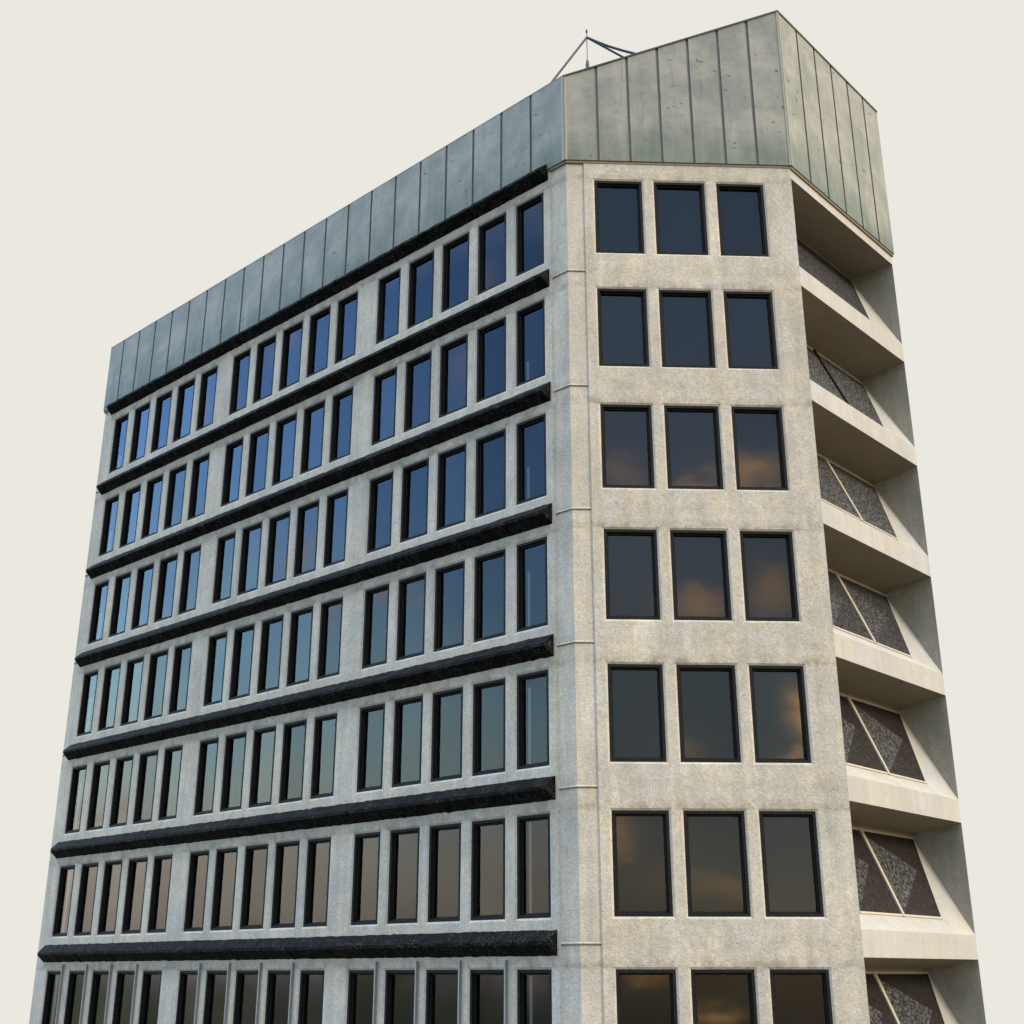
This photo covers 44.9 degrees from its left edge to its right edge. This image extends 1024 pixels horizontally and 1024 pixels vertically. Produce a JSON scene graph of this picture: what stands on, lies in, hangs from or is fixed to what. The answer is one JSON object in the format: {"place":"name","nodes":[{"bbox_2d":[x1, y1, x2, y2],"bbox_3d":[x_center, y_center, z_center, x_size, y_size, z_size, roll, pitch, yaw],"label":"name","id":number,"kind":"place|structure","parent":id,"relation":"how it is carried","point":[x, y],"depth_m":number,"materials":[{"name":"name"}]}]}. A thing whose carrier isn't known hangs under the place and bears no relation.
{"place":"outdoors","nodes":[
{"label":"outdoors","id":0,"kind":"place"},
{"bbox_2d":[29,10,985,1023],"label":"office building","id":1,"kind":"structure","parent":0,"point":[507,596],"depth_m":34.70,"materials":[{"name":"concrete"}]},
{"bbox_2d":[52,865,74,936],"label":"narrow window","id":2,"kind":"structure","parent":1,"relation":"in","point":[68,875],"depth_m":43.77,"materials":[{"name":"grey glass"}]},
{"bbox_2d":[74,862,98,935],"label":"narrow window","id":3,"kind":"structure","parent":1,"relation":"in","point":[91,869],"depth_m":42.89,"materials":[{"name":"grey glass"}]},
{"bbox_2d":[86,760,109,830],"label":"narrow window","id":4,"kind":"structure","parent":1,"relation":"in","point":[103,773],"depth_m":44.13,"materials":[{"name":"grey glass"}]},
{"bbox_2d":[97,860,122,934],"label":"narrow window","id":5,"kind":"structure","parent":1,"relation":"in","point":[112,897],"depth_m":41.92,"materials":[{"name":"brown glass"}]},
{"bbox_2d":[109,755,133,827],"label":"narrow window","id":6,"kind":"structure","parent":1,"relation":"in","point":[121,814],"depth_m":43.16,"materials":[{"name":"grey glass"}]},
{"bbox_2d":[120,656,143,725],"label":"narrow window","id":7,"kind":"structure","parent":1,"relation":"in","point":[132,705],"depth_m":44.39,"materials":[{"name":"blue glass"}]},
{"bbox_2d":[121,857,147,933],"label":"narrow window","id":8,"kind":"structure","parent":1,"relation":"in","point":[138,877],"depth_m":40.96,"materials":[{"name":"grey glass"}]},
{"bbox_2d":[133,750,158,823],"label":"narrow window","id":9,"kind":"structure","parent":1,"relation":"in","point":[150,759],"depth_m":42.20,"materials":[{"name":"grey glass"}]},
{"bbox_2d":[144,649,168,720],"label":"narrow window","id":10,"kind":"structure","parent":1,"relation":"in","point":[160,663],"depth_m":43.43,"materials":[{"name":"blue glass"}]},
{"bbox_2d":[147,854,172,932],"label":"narrow window","id":11,"kind":"structure","parent":1,"relation":"in","point":[160,912],"depth_m":40.00,"materials":[{"name":"grey glass"}]},
{"bbox_2d":[154,553,177,622],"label":"narrow window","id":12,"kind":"structure","parent":1,"relation":"in","point":[169,576],"depth_m":44.67,"materials":[{"name":"blue glass"}]},
{"bbox_2d":[158,745,182,820],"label":"narrow window","id":13,"kind":"structure","parent":1,"relation":"in","point":[174,754],"depth_m":41.23,"materials":[{"name":"grey glass"}]},
{"bbox_2d":[163,463,186,530],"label":"narrow window","id":14,"kind":"structure","parent":1,"relation":"in","point":[178,488],"depth_m":45.90,"materials":[{"name":"blue glass"}]},
{"bbox_2d":[168,642,192,714],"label":"narrow window","id":15,"kind":"structure","parent":1,"relation":"in","point":[184,662],"depth_m":42.47,"materials":[{"name":"glass"}]},
{"bbox_2d":[178,544,201,614],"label":"narrow window","id":16,"kind":"structure","parent":1,"relation":"in","point":[192,568],"depth_m":43.70,"materials":[{"name":"blue glass"}]},
{"bbox_2d":[183,850,209,931],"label":"narrow window","id":17,"kind":"structure","parent":1,"relation":"in","point":[201,858],"depth_m":38.70,"materials":[{"name":"grey glass"}]},
{"bbox_2d":[194,737,218,815],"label":"narrow window","id":18,"kind":"structure","parent":1,"relation":"in","point":[210,754],"depth_m":39.93,"materials":[{"name":"grey glass"}]},
{"bbox_2d":[203,971,226,1023],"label":"narrow window","id":19,"kind":"structure","parent":1,"relation":"in","point":[218,987],"depth_m":36.74,"materials":[{"name":"black glass"}]},
{"bbox_2d":[203,631,227,706],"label":"narrow window","id":20,"kind":"structure","parent":1,"relation":"in","point":[215,695],"depth_m":41.17,"materials":[{"name":"glass"}]},
{"bbox_2d":[212,531,235,603],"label":"narrow window","id":21,"kind":"structure","parent":1,"relation":"in","point":[227,556],"depth_m":42.39,"materials":[{"name":"blue glass"}]},
{"bbox_2d":[210,847,237,930],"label":"narrow window","id":22,"kind":"structure","parent":1,"relation":"in","point":[227,874],"depth_m":37.79,"materials":[{"name":"glass"}]},
{"bbox_2d":[221,437,243,506],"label":"narrow window","id":23,"kind":"structure","parent":1,"relation":"in","point":[235,463],"depth_m":43.63,"materials":[{"name":"blue glass"}]},
{"bbox_2d":[220,732,246,811],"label":"narrow window","id":24,"kind":"structure","parent":1,"relation":"in","point":[236,760],"depth_m":39.03,"materials":[{"name":"grey glass"}]},
{"bbox_2d":[229,623,254,700],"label":"narrow window","id":25,"kind":"structure","parent":1,"relation":"in","point":[245,646],"depth_m":40.26,"materials":[{"name":"blue glass"}]},
{"bbox_2d":[233,970,258,1023],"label":"narrow window","id":26,"kind":"structure","parent":1,"relation":"in","point":[247,1013],"depth_m":35.80,"materials":[{"name":"black glass"}]},
{"bbox_2d":[237,521,262,595],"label":"narrow window","id":27,"kind":"structure","parent":1,"relation":"in","point":[253,544],"depth_m":41.49,"materials":[{"name":"blue glass"}]},
{"bbox_2d":[240,844,268,929],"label":"narrow window","id":28,"kind":"structure","parent":1,"relation":"in","point":[257,874],"depth_m":36.85,"materials":[{"name":"grey glass"}]},
{"bbox_2d":[245,425,269,496],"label":"narrow window","id":29,"kind":"structure","parent":1,"relation":"in","point":[259,468],"depth_m":42.73,"materials":[{"name":"blue glass"}]},
{"bbox_2d":[248,725,276,807],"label":"narrow window","id":30,"kind":"structure","parent":1,"relation":"in","point":[266,746],"depth_m":38.08,"materials":[{"name":"grey glass"}]},
{"bbox_2d":[253,334,276,403],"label":"narrow window","id":31,"kind":"structure","parent":1,"relation":"in","point":[267,355],"depth_m":43.97,"materials":[{"name":"blue glass"}]},
{"bbox_2d":[257,615,283,693],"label":"narrow window","id":32,"kind":"structure","parent":1,"relation":"in","point":[273,648],"depth_m":39.31,"materials":[{"name":"blue glass"}]},
{"bbox_2d":[265,510,290,586],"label":"narrow window","id":33,"kind":"structure","parent":1,"relation":"in","point":[280,537],"depth_m":40.55,"materials":[{"name":"glass"}]},
{"bbox_2d":[265,970,290,1023],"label":"narrow window","id":34,"kind":"structure","parent":1,"relation":"in","point":[280,979],"depth_m":34.86,"materials":[{"name":"black glass"}]},
{"bbox_2d":[272,413,296,485],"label":"narrow window","id":35,"kind":"structure","parent":1,"relation":"in","point":[287,439],"depth_m":41.78,"materials":[{"name":"blue glass"}]},
{"bbox_2d":[271,840,299,927],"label":"narrow window","id":36,"kind":"structure","parent":1,"relation":"in","point":[288,869],"depth_m":35.90,"materials":[{"name":"grey glass"}]},
{"bbox_2d":[279,320,303,390],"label":"narrow window","id":37,"kind":"structure","parent":1,"relation":"in","point":[293,339],"depth_m":43.02,"materials":[{"name":"blue glass"}]},
{"bbox_2d":[279,719,306,803],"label":"narrow window","id":38,"kind":"structure","parent":1,"relation":"in","point":[296,742],"depth_m":37.14,"materials":[{"name":"grey glass"}]},
{"bbox_2d":[286,606,313,686],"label":"narrow window","id":39,"kind":"structure","parent":1,"relation":"in","point":[301,646],"depth_m":38.37,"materials":[{"name":"blue glass"}]},
{"bbox_2d":[293,499,319,577],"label":"narrow window","id":40,"kind":"structure","parent":1,"relation":"in","point":[309,519],"depth_m":39.60,"materials":[{"name":"blue glass"}]},
{"bbox_2d":[298,970,324,1023],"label":"narrow window","id":41,"kind":"structure","parent":1,"relation":"in","point":[314,979],"depth_m":33.92,"materials":[{"name":"black glass"}]},
{"bbox_2d":[300,399,325,474],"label":"narrow window","id":42,"kind":"structure","parent":1,"relation":"in","point":[315,423],"depth_m":40.84,"materials":[{"name":"blue glass"}]},
{"bbox_2d":[303,837,330,926],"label":"narrow window","id":43,"kind":"structure","parent":1,"relation":"in","point":[320,848],"depth_m":34.97,"materials":[{"name":"grey glass"}]},
{"bbox_2d":[306,305,330,377],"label":"narrow window","id":44,"kind":"structure","parent":1,"relation":"in","point":[321,328],"depth_m":42.08,"materials":[{"name":"blue glass"}]},
{"bbox_2d":[310,713,336,798],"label":"narrow window","id":45,"kind":"structure","parent":1,"relation":"in","point":[326,739],"depth_m":36.21,"materials":[{"name":"grey glass"}]},
{"bbox_2d":[317,597,342,679],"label":"narrow window","id":46,"kind":"structure","parent":1,"relation":"in","point":[332,628],"depth_m":37.44,"materials":[{"name":"blue glass"}]},
{"bbox_2d":[323,488,348,567],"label":"narrow window","id":47,"kind":"structure","parent":1,"relation":"in","point":[338,517],"depth_m":38.68,"materials":[{"name":"glass"}]},
{"bbox_2d":[329,386,353,462],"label":"narrow window","id":48,"kind":"structure","parent":1,"relation":"in","point":[343,406],"depth_m":39.91,"materials":[{"name":"blue glass"}]},
{"bbox_2d":[335,291,357,363],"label":"narrow window","id":49,"kind":"structure","parent":1,"relation":"in","point":[347,332],"depth_m":41.14,"materials":[{"name":"blue glass"}]},
{"bbox_2d":[347,970,373,1023],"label":"narrow window","id":50,"kind":"structure","parent":1,"relation":"in","point":[362,991],"depth_m":32.64,"materials":[{"name":"black glass"}]},
{"bbox_2d":[351,832,380,924],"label":"narrow window","id":51,"kind":"structure","parent":1,"relation":"in","point":[367,845],"depth_m":33.68,"materials":[{"name":"glass"}]},
{"bbox_2d":[357,703,384,792],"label":"narrow window","id":52,"kind":"structure","parent":1,"relation":"in","point":[372,749],"depth_m":34.91,"materials":[{"name":"glass"}]},
{"bbox_2d":[362,583,389,668],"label":"narrow window","id":53,"kind":"structure","parent":1,"relation":"in","point":[377,604],"depth_m":36.15,"materials":[{"name":"blue glass"}]},
{"bbox_2d":[367,471,393,553],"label":"narrow window","id":54,"kind":"structure","parent":1,"relation":"in","point":[381,508],"depth_m":37.38,"materials":[{"name":"blue glass"}]},
{"bbox_2d":[372,367,396,445],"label":"narrow window","id":55,"kind":"structure","parent":1,"relation":"in","point":[385,411],"depth_m":38.61,"materials":[{"name":"blue glass"}]},
{"bbox_2d":[376,268,400,343],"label":"narrow window","id":56,"kind":"structure","parent":1,"relation":"in","point":[388,314],"depth_m":39.85,"materials":[{"name":"blue glass"}]},
{"bbox_2d":[384,970,414,1023],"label":"narrow window","id":57,"kind":"structure","parent":1,"relation":"in","point":[400,999],"depth_m":31.71,"materials":[{"name":"black glass"}]},
{"bbox_2d":[387,827,419,923],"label":"narrow window","id":58,"kind":"structure","parent":1,"relation":"in","point":[405,872],"depth_m":32.74,"materials":[{"name":"glass"}]},
{"bbox_2d":[392,695,422,787],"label":"narrow window","id":59,"kind":"structure","parent":1,"relation":"in","point":[408,712],"depth_m":33.97,"materials":[{"name":"glass"}]},
{"bbox_2d":[396,572,425,660],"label":"narrow window","id":60,"kind":"structure","parent":1,"relation":"in","point":[411,619],"depth_m":35.21,"materials":[{"name":"blue glass"}]},
{"bbox_2d":[400,458,428,542],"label":"narrow window","id":61,"kind":"structure","parent":1,"relation":"in","point":[414,523],"depth_m":36.44,"materials":[{"name":"blue glass"}]},
{"bbox_2d":[404,351,431,432],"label":"narrow window","id":62,"kind":"structure","parent":1,"relation":"in","point":[418,395],"depth_m":37.68,"materials":[{"name":"blue glass"}]},
{"bbox_2d":[407,251,433,328],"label":"narrow window","id":63,"kind":"structure","parent":1,"relation":"in","point":[420,301],"depth_m":38.90,"materials":[{"name":"blue glass"}]},
{"bbox_2d":[425,970,457,1023],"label":"narrow window","id":64,"kind":"structure","parent":1,"relation":"in","point":[441,1006],"depth_m":30.75,"materials":[{"name":"black glass"}]},
{"bbox_2d":[428,823,460,921],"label":"narrow window","id":65,"kind":"structure","parent":1,"relation":"in","point":[444,861],"depth_m":31.77,"materials":[{"name":"grey glass"}]},
{"bbox_2d":[431,687,462,781],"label":"narrow window","id":66,"kind":"structure","parent":1,"relation":"in","point":[447,715],"depth_m":33.00,"materials":[{"name":"grey glass"}]},
{"bbox_2d":[434,561,464,651],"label":"narrow window","id":67,"kind":"structure","parent":1,"relation":"in","point":[448,617],"depth_m":34.24,"materials":[{"name":"blue glass"}]},
{"bbox_2d":[436,443,466,530],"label":"narrow window","id":68,"kind":"structure","parent":1,"relation":"in","point":[451,482],"depth_m":35.48,"materials":[{"name":"blue glass"}]},
{"bbox_2d":[439,334,467,417],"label":"narrow window","id":69,"kind":"structure","parent":1,"relation":"in","point":[453,374],"depth_m":36.71,"materials":[{"name":"blue glass"}]},
{"bbox_2d":[441,231,469,312],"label":"narrow window","id":70,"kind":"structure","parent":1,"relation":"in","point":[455,277],"depth_m":37.95,"materials":[{"name":"blue glass"}]},
{"bbox_2d":[470,970,503,1023],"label":"narrow window","id":71,"kind":"structure","parent":1,"relation":"in","point":[490,982],"depth_m":29.78,"materials":[{"name":"black glass"}]},
{"bbox_2d":[471,818,504,920],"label":"narrow window","id":72,"kind":"structure","parent":1,"relation":"in","point":[488,836],"depth_m":30.80,"materials":[{"name":"grey glass"}]},
{"bbox_2d":[472,678,505,775],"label":"narrow window","id":73,"kind":"structure","parent":1,"relation":"in","point":[488,697],"depth_m":32.03,"materials":[{"name":"grey glass"}]},
{"bbox_2d":[474,549,505,642],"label":"narrow window","id":74,"kind":"structure","parent":1,"relation":"in","point":[489,582],"depth_m":33.26,"materials":[{"name":"blue glass"}]},
{"bbox_2d":[475,428,505,518],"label":"narrow window","id":75,"kind":"structure","parent":1,"relation":"in","point":[490,487],"depth_m":34.50,"materials":[{"name":"blue glass"}]},
{"bbox_2d":[476,317,505,402],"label":"narrow window","id":76,"kind":"structure","parent":1,"relation":"in","point":[491,359],"depth_m":35.74,"materials":[{"name":"blue glass"}]},
{"bbox_2d":[478,212,505,294],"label":"narrow window","id":77,"kind":"structure","parent":1,"relation":"in","point":[491,248],"depth_m":36.98,"materials":[{"name":"blue glass"}]},
{"bbox_2d":[516,193,543,276],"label":"narrow window","id":78,"kind":"structure","parent":1,"relation":"in","point":[533,216],"depth_m":36.01,"materials":[{"name":"blue glass"}]},
{"bbox_2d":[516,299,544,386],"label":"narrow window","id":79,"kind":"structure","parent":1,"relation":"in","point":[530,327],"depth_m":34.76,"materials":[{"name":"blue glass"}]},
{"bbox_2d":[516,413,546,504],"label":"narrow window","id":80,"kind":"structure","parent":1,"relation":"in","point":[531,440],"depth_m":33.52,"materials":[{"name":"blue glass"}]},
{"bbox_2d":[517,536,547,631],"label":"narrow window","id":81,"kind":"structure","parent":1,"relation":"in","point":[532,605],"depth_m":32.27,"materials":[{"name":"blue glass"}]},
{"bbox_2d":[517,669,548,769],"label":"narrow window","id":82,"kind":"structure","parent":1,"relation":"in","point":[532,688],"depth_m":31.03,"materials":[{"name":"blue glass"}]},
{"bbox_2d":[517,813,550,918],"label":"narrow window","id":83,"kind":"structure","parent":1,"relation":"in","point":[534,901],"depth_m":29.80,"materials":[{"name":"grey glass"}]},
{"bbox_2d":[517,970,551,1023],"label":"narrow window","id":84,"kind":"structure","parent":1,"relation":"in","point":[534,987],"depth_m":28.79,"materials":[{"name":"brown glass"}]},
{"bbox_2d":[594,181,644,253],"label":"wide window","id":85,"kind":"structure","parent":1,"relation":"in","point":[618,211],"depth_m":35.15,"materials":[{"name":"black glass"}]},
{"bbox_2d":[597,288,648,366],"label":"wide window","id":86,"kind":"structure","parent":1,"relation":"in","point":[622,319],"depth_m":33.92,"materials":[{"name":"glass"}]},
{"bbox_2d":[600,404,654,488],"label":"wide window","id":87,"kind":"structure","parent":1,"relation":"in","point":[626,430],"depth_m":32.68,"materials":[{"name":"grey glass"}]},
{"bbox_2d":[604,529,659,619],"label":"wide window","id":88,"kind":"structure","parent":1,"relation":"in","point":[630,555],"depth_m":31.44,"materials":[{"name":"grey glass"}]},
{"bbox_2d":[607,664,666,761],"bbox_3d":[2.996,4.901,30.062,1.348,2.369,0.400,1,-20,-2],"label":"wide window","id":89,"kind":"structure","parent":1,"relation":"in","point":[635,691],"depth_m":30.20,"materials":[{"name":"grey glass"}]},
{"bbox_2d":[611,810,672,916],"bbox_3d":[2.996,8.180,28.839,1.348,2.369,0.400,1,-20,-2],"label":"wide window","id":90,"kind":"structure","parent":1,"relation":"in","point":[642,879],"depth_m":28.96,"materials":[{"name":"glass"}]},
{"bbox_2d":[616,969,677,1023],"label":"wide window","id":91,"kind":"structure","parent":1,"relation":"in","point":[644,996],"depth_m":27.93,"materials":[{"name":"brown glass"}]},
{"bbox_2d":[653,182,707,254],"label":"wide window","id":92,"kind":"structure","parent":1,"relation":"in","point":[680,213],"depth_m":35.22,"materials":[{"name":"black glass"}]},
{"bbox_2d":[659,290,715,367],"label":"wide window","id":93,"kind":"structure","parent":1,"relation":"in","point":[686,323],"depth_m":33.99,"materials":[{"name":"glass"}]},
{"bbox_2d":[664,405,722,489],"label":"wide window","id":94,"kind":"structure","parent":1,"relation":"in","point":[692,435],"depth_m":32.75,"materials":[{"name":"grey glass"}]},
{"bbox_2d":[670,530,731,620],"bbox_3d":[4.734,1.648,31.355,1.443,2.369,0.400,1,-20,-2],"label":"wide window","id":95,"kind":"structure","parent":1,"relation":"in","point":[699,558],"depth_m":31.51,"materials":[{"name":"grey glass"}]},
{"bbox_2d":[676,665,740,762],"bbox_3d":[4.734,4.927,30.131,1.443,2.369,0.400,1,-20,-2],"label":"wide window","id":96,"kind":"structure","parent":1,"relation":"in","point":[707,694],"depth_m":30.28,"materials":[{"name":"grey glass"}]},
{"bbox_2d":[683,811,750,916],"bbox_3d":[4.734,8.206,28.907,1.443,2.369,0.400,1,-20,-2],"label":"wide window","id":97,"kind":"structure","parent":1,"relation":"in","point":[717,880],"depth_m":29.04,"materials":[{"name":"grey glass"}]},
{"bbox_2d":[691,969,757,1023],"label":"wide window","id":98,"kind":"structure","parent":1,"relation":"in","point":[719,996],"depth_m":28.00,"materials":[{"name":"black glass"}]},
{"bbox_2d":[716,184,768,256],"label":"wide window","id":99,"kind":"structure","parent":1,"relation":"in","point":[741,213],"depth_m":35.28,"materials":[{"name":"black glass"}]},
{"bbox_2d":[723,291,777,368],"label":"wide window","id":100,"kind":"structure","parent":1,"relation":"in","point":[749,317],"depth_m":34.05,"materials":[{"name":"glass"}]},
{"bbox_2d":[731,407,787,490],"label":"wide window","id":101,"kind":"structure","parent":1,"relation":"in","point":[758,438],"depth_m":32.82,"materials":[{"name":"glass"}]},
{"bbox_2d":[740,531,798,620],"bbox_3d":[6.475,1.673,31.423,1.345,2.369,0.400,1,-20,-2],"label":"wide window","id":102,"kind":"structure","parent":1,"relation":"in","point":[768,565],"depth_m":31.57,"materials":[{"name":"grey glass"}]},
{"bbox_2d":[749,665,810,762],"bbox_3d":[6.475,4.952,30.200,1.345,2.369,0.400,1,-20,-2],"label":"wide window","id":103,"kind":"structure","parent":1,"relation":"in","point":[778,697],"depth_m":30.34,"materials":[{"name":"grey glass"}]},
{"bbox_2d":[759,811,823,916],"bbox_3d":[6.475,8.232,28.976,1.345,2.369,0.400,1,-20,-2],"label":"wide window","id":104,"kind":"structure","parent":1,"relation":"in","point":[789,840],"depth_m":29.10,"materials":[{"name":"glass"}]},
{"bbox_2d":[769,969,832,1023],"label":"wide window","id":105,"kind":"structure","parent":1,"relation":"in","point":[798,996],"depth_m":28.06,"materials":[{"name":"black glass"}]},
{"bbox_2d":[0,0,1023,1023],"label":"sky","id":106,"kind":"structure","parent":0,"point":[152,152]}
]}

